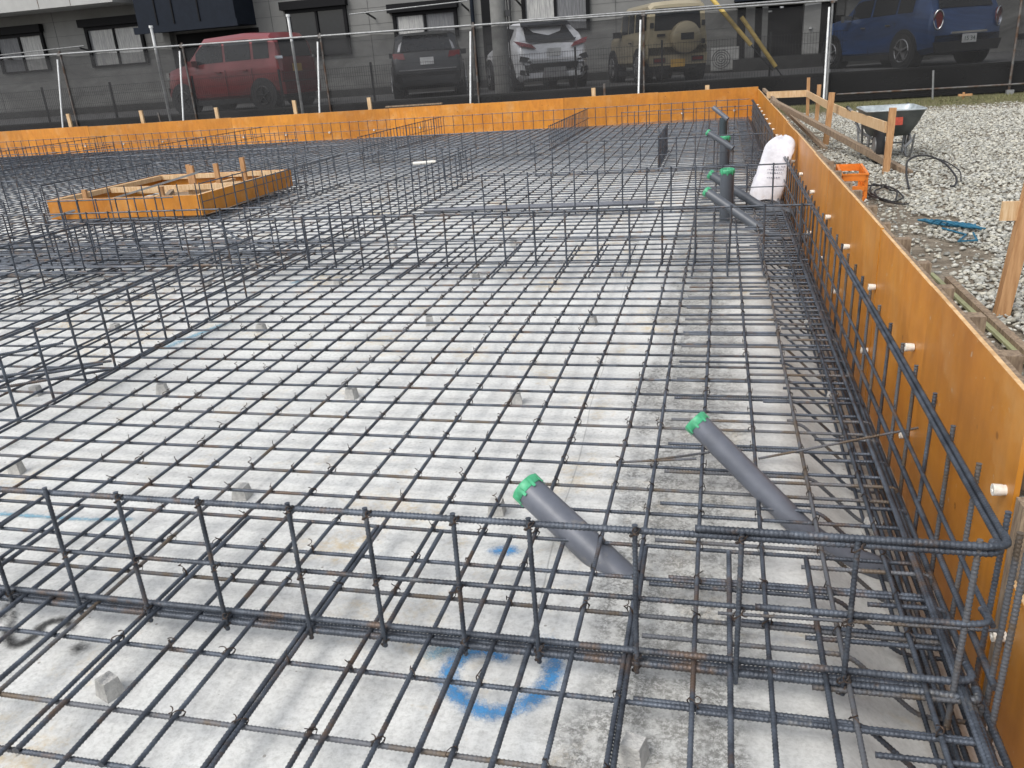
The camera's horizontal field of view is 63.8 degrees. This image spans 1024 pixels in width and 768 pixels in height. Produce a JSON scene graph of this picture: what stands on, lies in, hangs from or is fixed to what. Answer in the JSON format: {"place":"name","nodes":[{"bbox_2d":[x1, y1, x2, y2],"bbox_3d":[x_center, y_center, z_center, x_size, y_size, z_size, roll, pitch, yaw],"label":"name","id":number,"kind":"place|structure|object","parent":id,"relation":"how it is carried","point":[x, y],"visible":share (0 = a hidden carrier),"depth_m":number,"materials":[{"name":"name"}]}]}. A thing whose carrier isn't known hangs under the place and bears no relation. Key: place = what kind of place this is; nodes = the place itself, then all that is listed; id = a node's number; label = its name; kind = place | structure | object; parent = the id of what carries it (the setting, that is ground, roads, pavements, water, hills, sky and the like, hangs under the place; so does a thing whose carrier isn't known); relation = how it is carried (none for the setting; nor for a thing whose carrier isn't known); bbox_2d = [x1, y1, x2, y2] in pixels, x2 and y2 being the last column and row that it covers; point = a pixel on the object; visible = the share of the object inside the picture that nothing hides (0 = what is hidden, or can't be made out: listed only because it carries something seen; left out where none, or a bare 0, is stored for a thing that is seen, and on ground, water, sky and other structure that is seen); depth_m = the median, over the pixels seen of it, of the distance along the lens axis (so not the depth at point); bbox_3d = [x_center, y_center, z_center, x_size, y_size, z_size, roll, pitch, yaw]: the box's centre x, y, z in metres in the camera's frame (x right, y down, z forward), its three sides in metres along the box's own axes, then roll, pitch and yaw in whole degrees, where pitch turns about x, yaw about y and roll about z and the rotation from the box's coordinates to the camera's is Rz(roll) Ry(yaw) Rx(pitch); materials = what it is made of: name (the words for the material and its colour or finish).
{"place":"outdoors","nodes":[
{"label":"outdoors","id":0,"kind":"place"},
{"bbox_2d":[0,123,1003,767],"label":"concrete slab","id":1,"kind":"structure","parent":0,"point":[294,697],"depth_m":2.62,"materials":[{"name":"concrete"}]},
{"bbox_2d":[7,460,26,474],"bbox_3d":[-1.825,0.308,3.023,0.047,0.046,0.041,-3,21,3],"label":"spacer block","id":2,"kind":"object","parent":1,"relation":"on","point":[18,468],"depth_m":3.01,"materials":[{"name":"concrete"}]},
{"bbox_2d":[28,385,42,396],"bbox_3d":[-2.206,0.030,3.806,0.048,0.046,0.042,0,22,11],"label":"spacer block","id":3,"kind":"object","parent":1,"relation":"on","point":[35,388],"depth_m":3.79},
{"bbox_2d":[1,610,75,646],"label":"spray mark","id":4,"kind":"object","parent":1,"relation":"on","point":[11,641],"visible":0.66,"depth_m":2.13,"materials":[{"name":"grey"}]},
{"bbox_2d":[0,512,130,520],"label":"spray mark","id":5,"kind":"object","parent":1,"relation":"on","point":[25,515],"visible":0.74,"depth_m":2.70,"materials":[{"name":"blue"}]},
{"bbox_2d":[94,671,124,703],"bbox_3d":[-0.921,0.690,1.877,0.050,0.046,0.044,11,26,33],"label":"spacer block","id":6,"kind":"object","parent":1,"relation":"on","point":[109,687],"depth_m":1.86,"materials":[{"name":"concrete"}]},
{"bbox_2d":[155,383,168,394],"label":"spacer block","id":7,"kind":"object","parent":1,"relation":"on","point":[161,388],"depth_m":3.70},
{"bbox_2d":[232,482,252,500],"bbox_3d":[-0.898,0.356,2.728,0.054,0.046,0.047,1,22,13],"label":"spacer block","id":8,"kind":"object","parent":1,"relation":"on","point":[241,496],"depth_m":2.71,"materials":[{"name":"concrete"}]},
{"bbox_2d":[256,323,266,332],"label":"spacer block","id":9,"kind":"object","parent":1,"relation":"on","point":[260,325],"depth_m":4.50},
{"bbox_2d":[345,387,359,399],"bbox_3d":[-0.685,0.038,3.502,0.049,0.046,0.042,4,23,21],"label":"spacer block","id":10,"kind":"object","parent":1,"relation":"on","point":[352,393],"depth_m":3.49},
{"bbox_2d":[0,87,757,156],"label":"form wall","id":11,"kind":"structure","parent":1,"relation":"on","point":[644,100],"depth_m":16.70,"materials":[{"name":"orange wood"}]},
{"bbox_2d":[488,497,505,516],"bbox_3d":[-0.047,0.376,2.519,0.051,0.046,0.044,0,22,11],"label":"spacer block","id":12,"kind":"object","parent":1,"relation":"on","point":[500,511],"depth_m":2.50,"materials":[{"name":"concrete"}]},
{"bbox_2d":[441,649,561,717],"bbox_3d":[-0.016,0.655,1.849,0.356,0.001,0.322,-9,22,-13],"label":"spray mark","id":13,"kind":"object","parent":1,"relation":"on","point":[459,696],"visible":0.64,"depth_m":1.80,"materials":[{"name":"blue"}]},
{"bbox_2d":[0,118,1012,767],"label":"rebar mat","id":14,"kind":"object","parent":1,"relation":"on","point":[910,636],"visible":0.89,"depth_m":3.15,"materials":[{"name":"metal"}]},
{"bbox_2d":[0,180,49,212],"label":"beam cage","id":15,"kind":"object","parent":14,"relation":"on","point":[5,197],"visible":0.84,"depth_m":9.54,"materials":[{"name":"metal"}]},
{"bbox_2d":[0,342,62,355],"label":"loose bar","id":16,"kind":"object","parent":14,"relation":"on","point":[31,348],"visible":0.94,"depth_m":4.16,"materials":[{"name":"metal"}]},
{"bbox_2d":[0,362,102,382],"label":"loose bar","id":17,"kind":"object","parent":14,"relation":"on","point":[60,370],"visible":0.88,"depth_m":3.78,"materials":[{"name":"metal"}]},
{"bbox_2d":[0,136,108,170],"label":"beam cage","id":18,"kind":"object","parent":14,"relation":"on","point":[53,153],"visible":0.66,"depth_m":16.31,"materials":[{"name":"metal"}]},
{"bbox_2d":[0,218,111,304],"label":"beam cage","id":19,"kind":"object","parent":14,"relation":"on","point":[8,245],"visible":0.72,"depth_m":5.72,"materials":[{"name":"metal"}]},
{"bbox_2d":[0,359,111,377],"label":"loose bar","id":20,"kind":"object","parent":14,"relation":"on","point":[49,369],"visible":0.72,"depth_m":3.87,"materials":[{"name":"metal"}]},
{"bbox_2d":[0,368,112,388],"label":"loose bar","id":21,"kind":"object","parent":14,"relation":"on","point":[58,378],"visible":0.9,"depth_m":3.73,"materials":[{"name":"metal"}]},
{"bbox_2d":[0,146,116,189],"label":"beam cage","id":22,"kind":"object","parent":14,"relation":"on","point":[53,165],"visible":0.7,"depth_m":13.22,"materials":[{"name":"metal"}]},
{"bbox_2d":[0,197,180,240],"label":"beam cage","id":23,"kind":"object","parent":14,"relation":"on","point":[81,220],"visible":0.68,"depth_m":7.39,"materials":[{"name":"metal"}]},
{"bbox_2d":[40,162,155,215],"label":"beam cage","id":24,"kind":"object","parent":14,"relation":"on","point":[125,168],"visible":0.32,"depth_m":9.62,"materials":[{"name":"metal"}]},
{"bbox_2d":[22,183,204,225],"bbox_3d":[-4.027,-1.801,8.269,2.050,0.367,0.027,1,22,14],"label":"beam cage","id":25,"kind":"object","parent":14,"relation":"on","point":[183,218],"visible":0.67,"depth_m":8.26,"materials":[{"name":"metal"}]},
{"bbox_2d":[0,237,260,433],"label":"beam cage","id":26,"kind":"object","parent":14,"relation":"on","point":[98,300],"visible":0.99,"depth_m":3.89,"materials":[{"name":"metal"}]},
{"bbox_2d":[39,219,229,270],"bbox_3d":[-2.766,-1.005,5.997,1.520,0.367,0.027,1,22,14],"label":"beam cage","id":27,"kind":"object","parent":14,"relation":"on","point":[133,222],"visible":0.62,"depth_m":5.97,"materials":[{"name":"metal"}]},
{"bbox_2d":[0,139,299,174],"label":"beam cage","id":28,"kind":"object","parent":14,"relation":"on","point":[172,157],"visible":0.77,"depth_m":13.53,"materials":[{"name":"metal"}]},
{"bbox_2d":[0,205,305,256],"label":"beam cage","id":29,"kind":"object","parent":14,"relation":"on","point":[151,211],"visible":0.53,"depth_m":6.44,"materials":[{"name":"metal"}]},
{"bbox_2d":[0,131,314,166],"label":"beam cage","id":30,"kind":"object","parent":14,"relation":"on","point":[307,150],"visible":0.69,"depth_m":15.41,"materials":[{"name":"metal"}]},
{"bbox_2d":[35,157,292,222],"bbox_3d":[-3.800,-2.207,9.129,1.884,0.427,2.052,1,22,14],"label":"box form","id":31,"kind":"object","parent":14,"relation":"on","point":[184,183],"visible":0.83,"depth_m":8.70,"materials":[{"name":"orange wood"}]},
{"bbox_2d":[72,145,346,182],"bbox_3d":[-4.434,-3.159,11.826,4.400,0.367,0.027,1,22,14],"label":"beam cage","id":32,"kind":"object","parent":14,"relation":"on","point":[229,163],"visible":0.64,"depth_m":11.82,"materials":[{"name":"metal"}]},
{"bbox_2d":[158,127,262,164],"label":"beam cage","id":33,"kind":"object","parent":14,"relation":"on","point":[206,143],"visible":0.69,"depth_m":15.23,"materials":[{"name":"metal"}]},
{"bbox_2d":[151,156,304,183],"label":"beam cage","id":34,"kind":"object","parent":14,"relation":"on","point":[192,161],"visible":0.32,"depth_m":10.31,"materials":[{"name":"metal"}]},
{"bbox_2d":[198,155,310,218],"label":"beam cage","id":35,"kind":"object","parent":14,"relation":"on","point":[254,186],"visible":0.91,"depth_m":8.94,"materials":[{"name":"metal"}]},
{"bbox_2d":[233,155,344,222],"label":"beam cage","id":36,"kind":"object","parent":14,"relation":"on","point":[293,168],"visible":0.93,"depth_m":8.65,"materials":[{"name":"metal"}]},
{"bbox_2d":[0,99,745,157],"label":"beam cage","id":37,"kind":"object","parent":14,"relation":"on","point":[543,120],"visible":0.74,"depth_m":16.31,"materials":[{"name":"metal"}]},
{"bbox_2d":[302,146,477,262],"bbox_3d":[-0.930,-1.809,7.713,0.028,0.367,4.400,1,22,14],"label":"beam cage","id":38,"kind":"object","parent":14,"relation":"on","point":[372,210],"visible":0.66,"depth_m":7.16,"materials":[{"name":"metal"}]},
{"bbox_2d":[357,116,441,160],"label":"beam cage","id":39,"kind":"object","parent":14,"relation":"on","point":[401,137],"visible":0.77,"depth_m":14.11,"materials":[{"name":"metal"}]},
{"bbox_2d":[346,148,461,182],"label":"beam cage","id":40,"kind":"object","parent":14,"relation":"on","point":[395,166],"visible":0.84,"depth_m":9.81,"materials":[{"name":"metal"}]},
{"bbox_2d":[369,129,543,162],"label":"beam cage","id":41,"kind":"object","parent":14,"relation":"on","point":[487,132],"visible":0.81,"depth_m":11.77,"materials":[{"name":"metal"}]},
{"bbox_2d":[0,486,1023,743],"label":"beam cage","id":42,"kind":"object","parent":14,"relation":"on","point":[790,672],"visible":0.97,"depth_m":1.74,"materials":[{"name":"metal"}]},
{"bbox_2d":[221,203,811,270],"bbox_3d":[-0.125,-0.929,5.309,3.880,0.367,0.027,1,22,14],"label":"beam cage","id":43,"kind":"object","parent":14,"relation":"on","point":[597,238],"visible":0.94,"depth_m":5.23,"materials":[{"name":"metal"}]},
{"bbox_2d":[208,217,269,249],"bbox_3d":[-1.916,-1.039,5.672,0.742,0.172,0.068,15,28,40],"label":"loose bar","id":44,"kind":"object","parent":43,"relation":"on","point":[232,235],"visible":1,"depth_m":5.61,"materials":[{"name":"metal"}]},
{"bbox_2d":[424,201,654,212],"bbox_3d":[0.210,-1.564,7.261,2.071,0.032,0.034,1,22,13],"label":"conduit","id":45,"kind":"object","parent":14,"relation":"on","point":[538,206],"visible":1,"depth_m":7.24,"materials":[{"name":"grey plastic"}]},
{"bbox_2d":[468,200,645,206],"bbox_3d":[0.385,-1.586,7.280,1.601,0.032,0.034,1,22,12],"label":"conduit","id":46,"kind":"object","parent":14,"relation":"on","point":[562,203],"visible":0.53,"depth_m":7.25,"materials":[{"name":"grey plastic"}]},
{"bbox_2d":[548,108,589,150],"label":"beam cage","id":47,"kind":"object","parent":14,"relation":"on","point":[579,122],"visible":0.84,"depth_m":13.45,"materials":[{"name":"metal"}]},
{"bbox_2d":[480,163,786,216],"bbox_3d":[0.958,-1.606,6.842,2.520,0.367,0.027,1,22,14],"label":"beam cage","id":48,"kind":"object","parent":14,"relation":"on","point":[622,191],"visible":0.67,"depth_m":6.85,"materials":[{"name":"metal"}]},
{"bbox_2d":[533,133,767,175],"bbox_3d":[1.501,-2.553,9.169,2.580,0.367,0.027,1,22,14],"label":"beam cage","id":49,"kind":"object","parent":14,"relation":"on","point":[658,154],"visible":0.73,"depth_m":9.16,"materials":[{"name":"metal"}]},
{"bbox_2d":[705,129,734,150],"bbox_3d":[2.250,-2.639,8.894,0.328,0.228,0.066,10,25,32],"label":"drain pipe","id":50,"kind":"object","parent":49,"relation":"on","point":[719,139],"visible":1,"depth_m":8.87,"materials":[{"name":"grey plastic"}]},
{"bbox_2d":[658,123,668,167],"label":"beam cage","id":51,"kind":"object","parent":14,"relation":"on","point":[663,146],"visible":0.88,"depth_m":9.98,"materials":[{"name":"metal"}]},
{"bbox_2d":[621,105,752,133],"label":"beam cage","id":52,"kind":"object","parent":14,"relation":"on","point":[658,131],"visible":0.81,"depth_m":13.40,"materials":[{"name":"metal"}]},
{"bbox_2d":[707,170,796,216],"bbox_3d":[1.919,-1.530,6.602,0.725,0.370,0.105,7,24,27],"label":"drain pipe","id":53,"kind":"object","parent":14,"relation":"on","point":[739,193],"visible":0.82,"depth_m":6.59,"materials":[{"name":"grey plastic"}]},
{"bbox_2d":[750,134,795,200],"bbox_3d":[2.219,-1.843,7.011,0.271,0.503,0.510,11,26,33],"label":"cement bag","id":54,"kind":"object","parent":14,"relation":"on","point":[777,149],"visible":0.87,"depth_m":6.99,"materials":[{"name":"paper"}]},
{"bbox_2d":[751,99,1011,690],"bbox_3d":[2.622,-2.175,8.177,0.042,0.502,14.660,1,22,14],"label":"beam cage","id":55,"kind":"object","parent":14,"relation":"on","point":[980,502],"visible":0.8,"depth_m":2.41,"materials":[{"name":"metal"}]},
{"bbox_2d":[510,392,522,404],"bbox_3d":[0.015,0.056,3.327,0.052,0.046,0.046,-4,21,0],"label":"spacer block","id":56,"kind":"object","parent":1,"relation":"on","point":[516,399],"depth_m":3.31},
{"bbox_2d":[513,473,632,574],"bbox_3d":[0.172,0.411,2.283,0.389,0.269,0.096,14,28,39],"label":"drain pipe","id":57,"kind":"object","parent":1,"relation":"on","point":[536,497],"visible":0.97,"depth_m":2.26,"materials":[{"name":"grey plastic"}]},
{"bbox_2d":[617,731,649,767],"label":"spacer block","id":58,"kind":"object","parent":1,"relation":"on","point":[634,751],"depth_m":1.59,"materials":[{"name":"concrete"}]},
{"bbox_2d":[712,105,728,120],"bbox_3d":[2.899,-3.765,11.431,0.260,0.210,0.062,14,27,38],"label":"drain pipe","id":59,"kind":"object","parent":1,"relation":"on","point":[719,112],"visible":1,"depth_m":11.41,"materials":[{"name":"grey plastic"}]},
{"bbox_2d":[719,118,727,134],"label":"drain pipe","id":60,"kind":"object","parent":1,"relation":"on","point":[723,127],"visible":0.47,"depth_m":11.68,"materials":[{"name":"grey plastic"}]},
{"bbox_2d":[719,136,730,164],"bbox_3d":[2.384,-2.578,9.216,0.116,0.390,0.116,-7,21,-7],"label":"drain pipe","id":61,"kind":"object","parent":1,"relation":"on","point":[724,157],"visible":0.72,"depth_m":9.18,"materials":[{"name":"grey plastic"}]},
{"bbox_2d":[719,167,734,221],"bbox_3d":[1.677,-1.460,6.421,0.114,0.440,0.129,1,22,14],"label":"drain pipe","id":62,"kind":"object","parent":1,"relation":"on","point":[726,183],"visible":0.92,"depth_m":6.36,"materials":[{"name":"grey plastic"}]},
{"bbox_2d":[702,187,807,242],"bbox_3d":[1.764,-1.239,6.016,0.804,0.376,0.119,12,26,35],"label":"drain pipe","id":63,"kind":"object","parent":1,"relation":"on","point":[709,193],"visible":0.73,"depth_m":6.06,"materials":[{"name":"grey plastic"}]},
{"bbox_2d":[685,411,899,581],"bbox_3d":[0.784,0.327,2.335,0.619,0.432,0.119,9,25,30],"label":"drain pipe","id":64,"kind":"object","parent":1,"relation":"on","point":[732,458],"visible":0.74,"depth_m":2.34,"materials":[{"name":"grey plastic"}]},
{"bbox_2d":[861,517,882,535],"bbox_3d":[1.077,0.427,2.453,0.052,0.046,0.046,-3,21,3],"label":"spacer block","id":65,"kind":"object","parent":1,"relation":"on","point":[867,521],"depth_m":2.44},
{"bbox_2d":[757,89,1023,767],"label":"form wall","id":66,"kind":"structure","parent":1,"relation":"on","point":[970,375],"depth_m":2.43,"materials":[{"name":"orange wood"}]},
{"bbox_2d":[776,92,1023,114],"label":"grass","id":67,"kind":"structure","parent":0,"point":[940,99],"depth_m":14.22,"materials":[{"name":"plant"}]},
{"bbox_2d":[777,92,1023,496],"bbox_3d":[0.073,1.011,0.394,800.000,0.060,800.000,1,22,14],"label":"ground","id":68,"kind":"structure","parent":0,"point":[917,250],"depth_m":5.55,"materials":[{"name":"gravel"}]},
{"bbox_2d":[286,14,292,40],"bbox_3d":[-4.675,-6.696,17.884,0.090,2.470,0.086,1,22,14],"label":"white post","id":69,"kind":"object","parent":68,"relation":"on","point":[289,23],"visible":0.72,"depth_m":17.50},
{"bbox_2d":[0,0,836,131],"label":"net fence","id":70,"kind":"object","parent":68,"relation":"on","point":[778,49],"visible":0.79,"depth_m":16.96,"materials":[{"name":"black"}]},
{"bbox_2d":[762,88,827,150],"bbox_3d":[3.833,-3.764,11.414,0.040,0.450,5.519,0,22,10],"label":"brace timber","id":71,"kind":"object","parent":68,"relation":"on","point":[809,133],"visible":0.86,"depth_m":10.08,"materials":[{"name":"brown wood"}]},
{"bbox_2d":[806,77,809,115],"bbox_3d":[4.633,-4.453,12.871,0.063,0.651,0.045,1,22,14],"label":"stake","id":72,"kind":"object","parent":68,"relation":"on","point":[807,98],"visible":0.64,"depth_m":12.86,"materials":[{"name":"brown wood"}]},
{"bbox_2d":[767,90,806,97],"bbox_3d":[4.311,-4.544,12.888,0.612,0.110,0.015,1,22,13],"label":"batter board","id":73,"kind":"object","parent":72,"relation":"attached to","point":[788,94],"visible":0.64,"depth_m":12.88,"materials":[{"name":"brown wood"}]},
{"bbox_2d":[815,84,820,120],"bbox_3d":[4.351,-3.948,11.706,0.060,0.596,0.050,1,22,14],"label":"stake","id":74,"kind":"object","parent":68,"relation":"on","point":[817,107],"visible":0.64,"depth_m":11.68,"materials":[{"name":"brown wood"}]},
{"bbox_2d":[823,92,834,144],"bbox_3d":[3.565,-2.953,9.261,0.095,0.628,0.060,1,22,14],"label":"stake","id":75,"kind":"object","parent":68,"relation":"on","point":[829,112],"visible":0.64,"depth_m":9.20,"materials":[{"name":"brown wood"}]},
{"bbox_2d":[806,90,886,132],"bbox_3d":[3.869,-3.365,9.936,0.081,0.110,6.361,1,22,13],"label":"batter board","id":76,"kind":"object","parent":75,"relation":"attached to","point":[871,122],"visible":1,"depth_m":8.29,"materials":[{"name":"brown wood"}]},
{"bbox_2d":[770,98,912,176],"bbox_3d":[3.429,-2.792,9.006,0.050,0.450,4.632,-3,21,3],"label":"brace timber","id":77,"kind":"object","parent":68,"relation":"on","point":[868,152],"visible":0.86,"depth_m":8.49,"materials":[{"name":"brown wood"}]},
{"bbox_2d":[836,163,868,201],"bbox_3d":[2.580,-1.537,6.261,0.194,0.202,0.564,3,22,17],"label":"crate","id":78,"kind":"object","parent":68,"relation":"on","point":[861,177],"visible":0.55,"depth_m":6.02,"materials":[{"name":"orange plastic"}]},
{"bbox_2d":[846,102,927,163],"bbox_3d":[3.668,-2.458,8.044,0.620,0.487,1.311,1,22,14],"label":"wheelbarrow","id":79,"kind":"object","parent":68,"relation":"on","point":[908,116],"visible":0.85,"depth_m":7.72,"materials":[{"name":"black metal"}]},
{"bbox_2d":[867,183,908,204],"bbox_3d":[2.736,-1.389,6.017,0.227,0.028,0.961,1,22,14],"label":"cable","id":80,"kind":"object","parent":68,"relation":"on","point":[874,195],"visible":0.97,"depth_m":5.99,"materials":[{"name":"rubber"}]},
{"bbox_2d":[882,107,896,174],"bbox_3d":[3.236,-2.056,7.058,0.062,0.601,0.052,1,22,14],"label":"stake","id":81,"kind":"object","parent":68,"relation":"on","point":[889,139],"visible":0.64,"depth_m":7.02,"materials":[{"name":"brown wood"}]},
{"bbox_2d":[895,237,911,252],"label":"brace block","id":82,"kind":"structure","parent":68,"relation":"on","point":[905,242],"depth_m":3.75,"materials":[{"name":"brown wood"}]},
{"bbox_2d":[825,75,1023,101],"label":"ground sheet","id":83,"kind":"object","parent":68,"relation":"on","point":[909,97],"visible":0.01,"depth_m":15.47,"materials":[{"name":"black"}]},
{"bbox_2d":[917,260,931,274],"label":"brace block","id":84,"kind":"structure","parent":68,"relation":"on","point":[926,265],"depth_m":3.36,"materials":[{"name":"brown wood"}]},
{"bbox_2d":[829,0,1023,100],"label":"net fence","id":85,"kind":"object","parent":68,"relation":"on","point":[882,49],"visible":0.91,"depth_m":14.91,"materials":[{"name":"black"}]},
{"bbox_2d":[905,154,957,189],"bbox_3d":[3.355,-1.710,6.595,0.367,0.136,1.044,5,23,21],"label":"cable","id":86,"kind":"object","parent":68,"relation":"on","point":[944,163],"visible":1,"depth_m":6.69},
{"bbox_2d":[938,284,954,299],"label":"brace block","id":87,"kind":"structure","parent":68,"relation":"on","point":[949,290],"depth_m":3.05,"materials":[{"name":"brown wood"}]},
{"bbox_2d":[917,218,985,241],"bbox_3d":[2.629,-0.927,4.851,0.243,0.049,0.647,-1,21,7],"label":"rope","id":88,"kind":"object","parent":68,"relation":"on","point":[952,224],"visible":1,"depth_m":4.86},
{"bbox_2d":[964,312,986,333],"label":"brace block","id":89,"kind":"structure","parent":68,"relation":"on","point":[979,319],"depth_m":2.67,"materials":[{"name":"brown wood"}]},
{"bbox_2d":[930,273,1023,363],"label":"lath","id":90,"kind":"object","parent":68,"relation":"on","point":[996,334],"visible":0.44,"depth_m":3.25,"materials":[{"name":"wood"}]},
{"bbox_2d":[944,276,1023,364],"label":"rail board","id":91,"kind":"object","parent":68,"relation":"on","point":[995,322],"visible":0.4,"depth_m":3.32,"materials":[{"name":"brown wood"}]},
{"bbox_2d":[992,183,1023,317],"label":"stake","id":92,"kind":"object","parent":68,"relation":"on","point":[1009,279],"visible":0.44,"depth_m":3.33,"materials":[{"name":"brown wood"}]},
{"bbox_2d":[999,201,1020,220],"bbox_3d":[2.357,-0.691,3.234,0.805,0.090,0.018,-1,22,9],"label":"batter board","id":93,"kind":"object","parent":92,"relation":"attached to","point":[1009,210],"visible":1,"depth_m":3.28,"materials":[{"name":"brown wood"}]},
{"bbox_2d":[999,350,1023,374],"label":"brace block","id":94,"kind":"structure","parent":68,"relation":"on","point":[1015,358],"depth_m":2.35,"materials":[{"name":"brown wood"}]},
{"label":"car park","id":95,"kind":"structure","parent":0,"visible":0},
{"bbox_2d":[198,32,314,89],"bbox_3d":[-7.008,-8.034,21.287,3.798,1.869,1.890,5,23,23],"label":"parked car","id":96,"kind":"object","parent":95,"relation":"on","point":[252,36],"visible":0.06,"depth_m":20.19,"materials":[{"name":"red paint"}]},
{"bbox_2d":[0,0,834,94],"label":"apartment building","id":97,"kind":"structure","parent":95,"relation":"on","point":[33,27],"depth_m":25.71,"materials":[{"name":"grey"}]},
{"bbox_2d":[0,24,48,60],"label":"window","id":98,"kind":"structure","parent":97,"relation":"in","point":[23,38],"depth_m":28.26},
{"bbox_2d":[76,14,146,54],"bbox_3d":[-13.302,-11.437,27.463,2.380,1.500,0.218,1,22,14],"label":"window","id":99,"kind":"structure","parent":97,"relation":"in","point":[122,26],"depth_m":27.35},
{"bbox_2d":[278,0,349,39],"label":"window","id":100,"kind":"structure","parent":97,"relation":"in","point":[307,17],"depth_m":25.65,"materials":[{"name":"black glass"}]},
{"bbox_2d":[386,0,458,33],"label":"window","id":101,"kind":"structure","parent":97,"relation":"in","point":[444,14],"depth_m":24.83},
{"bbox_2d":[521,0,589,20],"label":"window","id":102,"kind":"structure","parent":97,"relation":"in","point":[561,7],"depth_m":23.94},
{"bbox_2d":[489,0,510,25],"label":"utility pole","id":103,"kind":"object","parent":95,"relation":"on","point":[500,11],"visible":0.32,"depth_m":18.06,"materials":[{"name":"concrete"}]},
{"bbox_2d":[510,20,566,25],"bbox_3d":[0.515,-8.427,21.214,2.033,1.627,4.410,-8,22,-10],"label":"parked car","id":104,"kind":"object","parent":95,"relation":"on","point":[531,23],"visible":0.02,"depth_m":19.64,"materials":[{"name":"white paint"}]},
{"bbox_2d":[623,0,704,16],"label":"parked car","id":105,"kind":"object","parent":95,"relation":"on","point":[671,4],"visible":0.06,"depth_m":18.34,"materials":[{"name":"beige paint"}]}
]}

